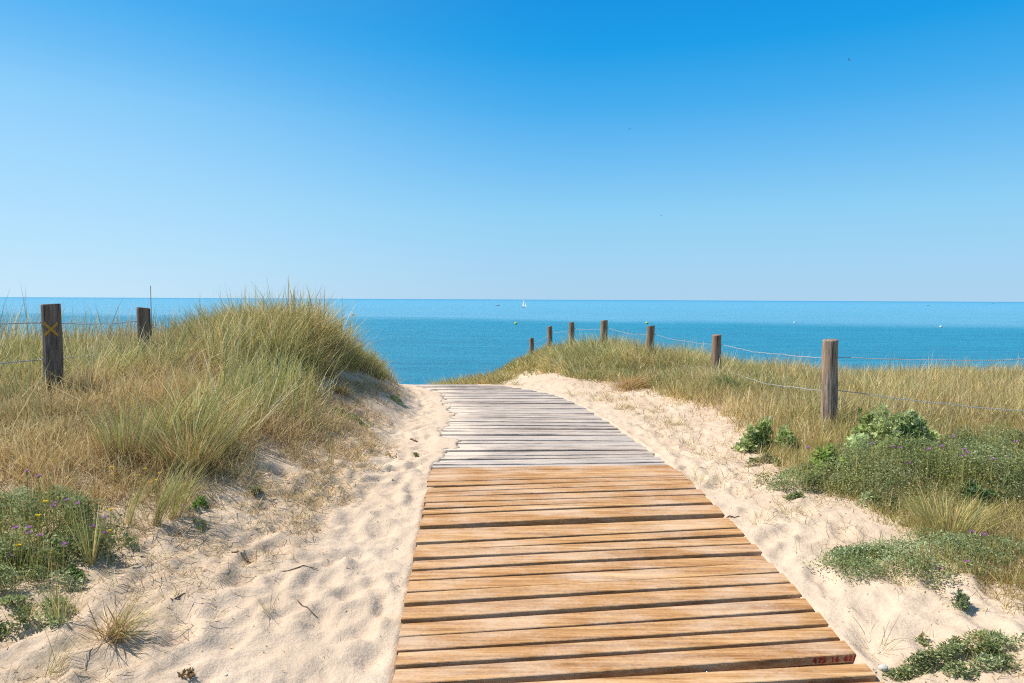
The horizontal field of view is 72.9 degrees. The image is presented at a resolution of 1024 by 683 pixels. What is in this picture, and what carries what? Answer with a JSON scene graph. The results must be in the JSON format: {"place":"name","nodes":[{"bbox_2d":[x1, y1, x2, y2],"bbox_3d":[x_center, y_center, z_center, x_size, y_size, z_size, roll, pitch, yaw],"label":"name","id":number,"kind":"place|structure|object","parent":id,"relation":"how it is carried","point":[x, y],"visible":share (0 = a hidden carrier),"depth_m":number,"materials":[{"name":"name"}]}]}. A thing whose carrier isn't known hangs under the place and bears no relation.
{"place":"outdoors","nodes":[
{"label":"outdoors","id":0,"kind":"place"},
{"bbox_2d":[41,280,393,380],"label":"marram grass","id":1,"kind":"structure","parent":0,"point":[333,337],"depth_m":8.94,"materials":[{"name":"plant"}]},
{"bbox_2d":[0,364,1023,682],"bbox_3d":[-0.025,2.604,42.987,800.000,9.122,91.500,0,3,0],"label":"ground","id":2,"kind":"structure","parent":0,"point":[356,576],"depth_m":4.01,"materials":[{"name":"beige sand"}]},
{"bbox_2d":[0,594,79,640],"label":"creeping herb","id":3,"kind":"object","parent":2,"relation":"on","point":[21,607],"visible":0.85,"depth_m":3.24,"materials":[{"name":"green plant"}]},
{"bbox_2d":[0,534,110,594],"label":"creeping herb","id":4,"kind":"object","parent":2,"relation":"on","point":[35,565],"visible":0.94,"depth_m":3.62,"materials":[{"name":"green plant"}]},
{"bbox_2d":[27,618,86,678],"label":"marram tussock","id":5,"kind":"object","parent":2,"relation":"on","point":[51,668],"visible":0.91,"depth_m":2.98,"materials":[{"name":"plant"}]},
{"bbox_2d":[27,559,94,626],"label":"marram tussock","id":6,"kind":"object","parent":2,"relation":"on","point":[53,612],"visible":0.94,"depth_m":3.27,"materials":[{"name":"green plant"}]},
{"bbox_2d":[45,576,91,612],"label":"marram tussock","id":7,"kind":"object","parent":2,"relation":"on","point":[73,599],"visible":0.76,"depth_m":3.40,"materials":[{"name":"green plant"}]},
{"bbox_2d":[0,453,147,586],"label":"flowering herb","id":8,"kind":"object","parent":2,"relation":"on","point":[65,534],"visible":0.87,"depth_m":3.94,"materials":[{"name":"green plant"}]},
{"bbox_2d":[68,563,86,577],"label":"green sprig","id":9,"kind":"object","parent":2,"relation":"on","point":[74,569],"visible":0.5,"depth_m":3.67,"materials":[{"name":"green plant"}]},
{"bbox_2d":[60,485,124,565],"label":"marram tussock","id":10,"kind":"object","parent":2,"relation":"on","point":[78,533],"visible":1,"depth_m":3.79,"materials":[{"name":"green plant"}]},
{"bbox_2d":[0,303,187,391],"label":"post and wire fence","id":11,"kind":"object","parent":2,"relation":"on","point":[52,334],"visible":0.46,"depth_m":6.21,"materials":[{"name":"wood"}]},
{"bbox_2d":[60,507,141,564],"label":"flowering herb","id":12,"kind":"object","parent":2,"relation":"on","point":[126,537],"visible":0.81,"depth_m":3.92,"materials":[{"name":"green plant"}]},
{"bbox_2d":[42,580,185,666],"bbox_3d":[-1.836,1.306,3.206,0.589,0.366,0.562,1,4,12],"label":"marram tussock","id":13,"kind":"object","parent":2,"relation":"on","point":[118,633],"visible":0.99,"depth_m":3.21,"materials":[{"name":"beige plant"}]},
{"bbox_2d":[93,473,154,524],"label":"marram tussock","id":14,"kind":"object","parent":2,"relation":"on","point":[132,513],"visible":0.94,"depth_m":4.24,"materials":[{"name":"green plant"}]},
{"bbox_2d":[78,385,170,473],"bbox_3d":[-2.798,0.619,5.003,0.678,0.669,0.659,4,5,43],"label":"marram tussock","id":15,"kind":"object","parent":2,"relation":"on","point":[110,443],"visible":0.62,"depth_m":4.96,"materials":[{"name":"green plant"}]},
{"bbox_2d":[47,438,214,491],"bbox_3d":[-2.630,0.880,4.787,1.158,0.344,0.389,1,4,8],"label":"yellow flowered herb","id":16,"kind":"object","parent":2,"relation":"on","point":[133,473],"visible":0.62,"depth_m":4.75,"materials":[{"name":"green plant"}]},
{"bbox_2d":[110,329,164,350],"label":"marram tussock","id":17,"kind":"object","parent":2,"relation":"on","point":[131,338],"visible":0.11,"depth_m":9.44,"materials":[{"name":"green plant"}]},
{"bbox_2d":[150,286,151,333],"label":"stalk","id":18,"kind":"object","parent":2,"relation":"on","point":[151,311],"visible":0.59,"depth_m":8.49,"materials":[{"name":"plant"}]},
{"bbox_2d":[108,447,201,527],"bbox_3d":[-2.179,0.886,4.298,0.605,0.533,0.496,-3,5,-41],"label":"marram tussock","id":19,"kind":"object","parent":2,"relation":"on","point":[159,511],"visible":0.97,"depth_m":4.29,"materials":[{"name":"green plant"}]},
{"bbox_2d":[126,455,219,520],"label":"marram tussock","id":20,"kind":"object","parent":2,"relation":"on","point":[175,505],"visible":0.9,"depth_m":4.41,"materials":[{"name":"green plant"}]},
{"bbox_2d":[0,307,352,446],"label":"marram grass","id":21,"kind":"structure","parent":2,"relation":"on","point":[260,387],"depth_m":6.77,"materials":[{"name":"green plant"}]},
{"bbox_2d":[102,395,254,481],"bbox_3d":[-2.440,0.708,5.101,1.150,0.697,1.089,-3,5,-41],"label":"marram tussock","id":22,"kind":"object","parent":2,"relation":"on","point":[198,447],"visible":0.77,"depth_m":5.04,"materials":[{"name":"green plant"}]},
{"bbox_2d":[0,355,359,514],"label":"dead thatch","id":23,"kind":"object","parent":2,"relation":"on","point":[72,448],"visible":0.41,"depth_m":5.07,"materials":[{"name":"beige plant"}]},
{"bbox_2d":[177,667,194,679],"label":"dead leaf","id":24,"kind":"object","parent":2,"relation":"on","point":[190,673],"visible":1,"depth_m":3.04,"materials":[{"name":"brown plant"}]},
{"bbox_2d":[186,493,210,509],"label":"green sprig","id":25,"kind":"object","parent":2,"relation":"on","point":[202,502],"visible":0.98,"depth_m":4.59,"materials":[{"name":"green plant"}]},
{"bbox_2d":[188,516,210,530],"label":"creeping herb","id":26,"kind":"object","parent":2,"relation":"on","point":[201,522],"visible":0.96,"depth_m":4.37,"materials":[{"name":"green plant"}]},
{"bbox_2d":[0,280,408,475],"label":"dry grass","id":27,"kind":"structure","parent":2,"relation":"on","point":[76,385],"depth_m":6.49,"materials":[{"name":"plant"}]},
{"bbox_2d":[169,394,258,464],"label":"marram tussock","id":28,"kind":"object","parent":2,"relation":"on","point":[218,425],"visible":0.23,"depth_m":5.43,"materials":[{"name":"green plant"}]},
{"bbox_2d":[231,550,253,562],"bbox_3d":[-1.603,1.279,4.126,0.163,0.066,0.013,1,4,16],"label":"stick","id":29,"kind":"object","parent":2,"relation":"on","point":[242,556],"visible":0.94,"depth_m":4.12,"materials":[{"name":"brown wood"}]},
{"bbox_2d":[249,486,263,496],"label":"creeping herb","id":30,"kind":"object","parent":2,"relation":"on","point":[254,489],"visible":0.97,"depth_m":4.97,"materials":[{"name":"green plant"}]},
{"bbox_2d":[256,590,278,612],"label":"marram tussock","id":31,"kind":"object","parent":2,"relation":"on","point":[270,604],"visible":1,"depth_m":3.60,"materials":[{"name":"plant"}]},
{"bbox_2d":[283,565,317,571],"bbox_3d":[-1.240,1.324,4.039,0.213,0.036,0.014,-2,4,-30],"label":"stick","id":32,"kind":"object","parent":2,"relation":"on","point":[298,567],"visible":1,"depth_m":4.03,"materials":[{"name":"brown wood"}]},
{"bbox_2d":[289,407,327,429],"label":"marram tussock","id":33,"kind":"object","parent":2,"relation":"on","point":[308,419],"visible":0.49,"depth_m":6.72,"materials":[{"name":"green plant"}]},
{"bbox_2d":[278,275,351,352],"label":"seed heads","id":34,"kind":"object","parent":2,"relation":"on","point":[318,317],"visible":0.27,"depth_m":9.37,"materials":[{"name":"beige plant"}]},
{"bbox_2d":[323,423,340,464],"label":"marram tussock","id":35,"kind":"object","parent":2,"relation":"on","point":[331,448],"visible":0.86,"depth_m":5.97,"materials":[{"name":"beige plant"}]},
{"bbox_2d":[304,394,373,426],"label":"creeping herb","id":36,"kind":"object","parent":2,"relation":"on","point":[343,411],"visible":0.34,"depth_m":7.67,"materials":[{"name":"green plant"}]},
{"bbox_2d":[325,374,355,396],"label":"marram tussock","id":37,"kind":"object","parent":2,"relation":"on","point":[339,389],"visible":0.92,"depth_m":8.39,"materials":[{"name":"green plant"}]},
{"bbox_2d":[337,414,362,422],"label":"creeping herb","id":38,"kind":"object","parent":2,"relation":"on","point":[353,418],"visible":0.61,"depth_m":7.65,"materials":[{"name":"green plant"}]},
{"bbox_2d":[341,341,372,373],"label":"marram tussock","id":39,"kind":"object","parent":2,"relation":"on","point":[355,364],"visible":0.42,"depth_m":9.80,"materials":[{"name":"green plant"}]},
{"bbox_2d":[362,350,392,376],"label":"marram tussock","id":40,"kind":"object","parent":2,"relation":"on","point":[378,369],"visible":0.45,"depth_m":10.50,"materials":[{"name":"green plant"}]},
{"bbox_2d":[364,365,391,381],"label":"marram tussock","id":41,"kind":"object","parent":2,"relation":"on","point":[382,374],"visible":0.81,"depth_m":10.37,"materials":[{"name":"green plant"}]},
{"bbox_2d":[383,391,403,405],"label":"creeping herb","id":42,"kind":"object","parent":2,"relation":"on","point":[398,400],"visible":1,"depth_m":9.37,"materials":[{"name":"green plant"}]},
{"bbox_2d":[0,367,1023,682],"bbox_3d":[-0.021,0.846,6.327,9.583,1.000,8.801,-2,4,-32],"label":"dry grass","id":43,"kind":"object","parent":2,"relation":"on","point":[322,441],"depth_m":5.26,"materials":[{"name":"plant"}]},
{"bbox_2d":[6,415,1023,682],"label":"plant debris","id":44,"kind":"object","parent":2,"relation":"on","point":[400,577],"visible":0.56,"depth_m":3.87,"materials":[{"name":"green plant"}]},
{"bbox_2d":[424,326,803,397],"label":"crest grass","id":45,"kind":"structure","parent":2,"relation":"on","point":[584,360],"depth_m":13.61,"materials":[{"name":"green plant"}]},
{"bbox_2d":[601,367,660,393],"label":"dead grass tussock","id":46,"kind":"object","parent":2,"relation":"on","point":[634,384],"visible":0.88,"depth_m":11.39,"materials":[{"name":"beige plant"}]},
{"bbox_2d":[392,384,884,682],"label":"boardwalk","id":47,"kind":"structure","parent":2,"relation":"on","point":[683,581],"depth_m":4.10,"materials":[{"name":"brown wood"}]},
{"bbox_2d":[676,464,717,483],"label":"grass tuft","id":48,"kind":"object","parent":2,"relation":"on","point":[698,476],"visible":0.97,"depth_m":5.88,"materials":[{"name":"beige plant"}]},
{"bbox_2d":[710,370,753,392],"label":"grass tussock","id":49,"kind":"object","parent":2,"relation":"on","point":[728,381],"depth_m":10.06,"materials":[{"name":"green plant"}]},
{"bbox_2d":[745,504,778,526],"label":"grass tuft","id":50,"kind":"object","parent":2,"relation":"on","point":[760,515],"visible":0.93,"depth_m":4.89,"materials":[{"name":"beige plant"}]},
{"bbox_2d":[745,451,781,467],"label":"creeping herb","id":51,"kind":"object","parent":2,"relation":"on","point":[765,458],"visible":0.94,"depth_m":6.22,"materials":[{"name":"green plant"}]},
{"bbox_2d":[731,414,804,453],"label":"sea holly","id":52,"kind":"object","parent":2,"relation":"on","point":[757,434],"visible":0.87,"depth_m":6.64,"materials":[{"name":"green plant"}]},
{"bbox_2d":[515,320,1023,424],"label":"post and wire fence","id":53,"kind":"object","parent":2,"relation":"on","point":[829,390],"visible":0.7,"depth_m":7.20,"materials":[{"name":"brown wood"}]},
{"bbox_2d":[771,489,818,520],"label":"grass tuft","id":54,"kind":"object","parent":2,"relation":"on","point":[788,509],"visible":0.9,"depth_m":4.99,"materials":[{"name":"beige plant"}]},
{"bbox_2d":[782,490,811,499],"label":"creeping herb","id":55,"kind":"object","parent":2,"relation":"on","point":[795,495],"visible":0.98,"depth_m":5.26,"materials":[{"name":"green plant"}]},
{"bbox_2d":[590,329,1023,457],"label":"dune grass","id":56,"kind":"structure","parent":2,"relation":"on","point":[1000,387],"depth_m":9.68,"materials":[{"name":"plant"}]},
{"bbox_2d":[724,457,908,497],"bbox_3d":[2.410,1.051,5.614,1.408,0.309,0.849,0,3,0],"label":"flowering herb","id":57,"kind":"object","parent":2,"relation":"on","point":[809,480],"visible":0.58,"depth_m":5.52,"materials":[{"name":"green plant"}]},
{"bbox_2d":[802,443,879,480],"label":"sea holly","id":58,"kind":"object","parent":2,"relation":"on","point":[825,453],"visible":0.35,"depth_m":5.72,"materials":[{"name":"green plant"}]},
{"bbox_2d":[811,544,900,563],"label":"creeping herb","id":59,"kind":"object","parent":2,"relation":"on","point":[847,548],"visible":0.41,"depth_m":4.31,"materials":[{"name":"green plant"}]},
{"bbox_2d":[841,490,905,513],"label":"creeping herb","id":60,"kind":"object","parent":2,"relation":"on","point":[890,507],"visible":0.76,"depth_m":5.04,"materials":[{"name":"green plant"}]},
{"bbox_2d":[834,608,913,658],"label":"grass tuft","id":61,"kind":"object","parent":2,"relation":"on","point":[882,642],"visible":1,"depth_m":3.44,"materials":[{"name":"beige plant"}]},
{"bbox_2d":[734,427,1023,524],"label":"flowering herb","id":62,"kind":"object","parent":2,"relation":"on","point":[966,456],"visible":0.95,"depth_m":5.35,"materials":[{"name":"green plant"}]},
{"bbox_2d":[821,403,943,458],"bbox_3d":[3.339,0.812,6.300,1.329,0.496,0.900,0,3,0],"label":"sea holly","id":63,"kind":"object","parent":2,"relation":"on","point":[909,419],"visible":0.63,"depth_m":6.26,"materials":[{"name":"green plant"}]},
{"bbox_2d":[878,664,887,670],"bbox_3d":[1.735,1.524,3.239,0.046,0.028,0.036,0,3,0],"label":"stone","id":64,"kind":"object","parent":2,"relation":"on","point":[883,667],"visible":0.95,"depth_m":3.23,"materials":[{"name":"white stone"}]},
{"bbox_2d":[860,494,908,517],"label":"grass tuft","id":65,"kind":"object","parent":2,"relation":"on","point":[886,511],"visible":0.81,"depth_m":4.88,"materials":[{"name":"green plant"}]},
{"bbox_2d":[885,562,921,589],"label":"grass tuft","id":66,"kind":"object","parent":2,"relation":"on","point":[905,580],"visible":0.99,"depth_m":3.90,"materials":[{"name":"beige plant"}]},
{"bbox_2d":[795,516,1023,597],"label":"flowering herb","id":67,"kind":"object","parent":2,"relation":"on","point":[955,539],"visible":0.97,"depth_m":4.14,"materials":[{"name":"green plant"}]},
{"bbox_2d":[915,631,934,646],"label":"creeping herb","id":68,"kind":"object","parent":2,"relation":"on","point":[921,638],"visible":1,"depth_m":3.44,"materials":[{"name":"green plant"}]},
{"bbox_2d":[903,448,948,472],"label":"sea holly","id":69,"kind":"object","parent":2,"relation":"on","point":[925,463],"visible":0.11,"depth_m":5.77,"materials":[{"name":"green plant"}]},
{"bbox_2d":[873,635,1015,682],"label":"creeping herb","id":70,"kind":"object","parent":2,"relation":"on","point":[920,664],"visible":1,"depth_m":3.21,"materials":[{"name":"green plant"}]},
{"bbox_2d":[892,479,1018,538],"bbox_3d":[2.889,1.095,4.537,0.770,0.411,0.766,2,4,25],"label":"grass tussock","id":71,"kind":"object","parent":2,"relation":"on","point":[934,520],"depth_m":4.55,"materials":[{"name":"plant"}]},
{"bbox_2d":[947,588,970,612],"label":"creeping herb","id":72,"kind":"object","parent":2,"relation":"on","point":[962,598],"visible":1,"depth_m":3.64,"materials":[{"name":"green plant"}]},
{"bbox_2d":[939,419,1023,458],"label":"flowering herb","id":73,"kind":"object","parent":2,"relation":"on","point":[1015,437],"visible":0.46,"depth_m":6.29,"materials":[{"name":"green plant"}]},
{"bbox_2d":[954,479,1019,505],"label":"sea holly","id":74,"kind":"object","parent":2,"relation":"on","point":[989,492],"visible":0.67,"depth_m":5.01,"materials":[{"name":"green plant"}]},
{"bbox_2d":[959,624,1023,672],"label":"creeping herb","id":75,"kind":"object","parent":2,"relation":"on","point":[995,636],"visible":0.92,"depth_m":3.28,"materials":[{"name":"green plant"}]},
{"bbox_2d":[974,628,1023,670],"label":"grass tuft","id":76,"kind":"object","parent":2,"relation":"on","point":[1005,652],"visible":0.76,"depth_m":3.17,"materials":[{"name":"green plant"}]},
{"bbox_2d":[0,297,1023,383],"bbox_3d":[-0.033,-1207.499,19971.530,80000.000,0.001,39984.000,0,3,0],"label":"sea","id":77,"kind":"structure","parent":0,"point":[419,341],"depth_m":191.71,"materials":[{"name":"liquid"}]},
{"bbox_2d":[0,0,1023,301],"label":"sky","id":78,"kind":"structure","parent":0,"point":[351,149],"materials":[{"name":"blue"}]},
{"bbox_2d":[756,400,1023,615],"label":"short grass","id":79,"kind":"structure","parent":0,"point":[1006,526],"depth_m":5.01,"materials":[{"name":"green plant"}]}
]}

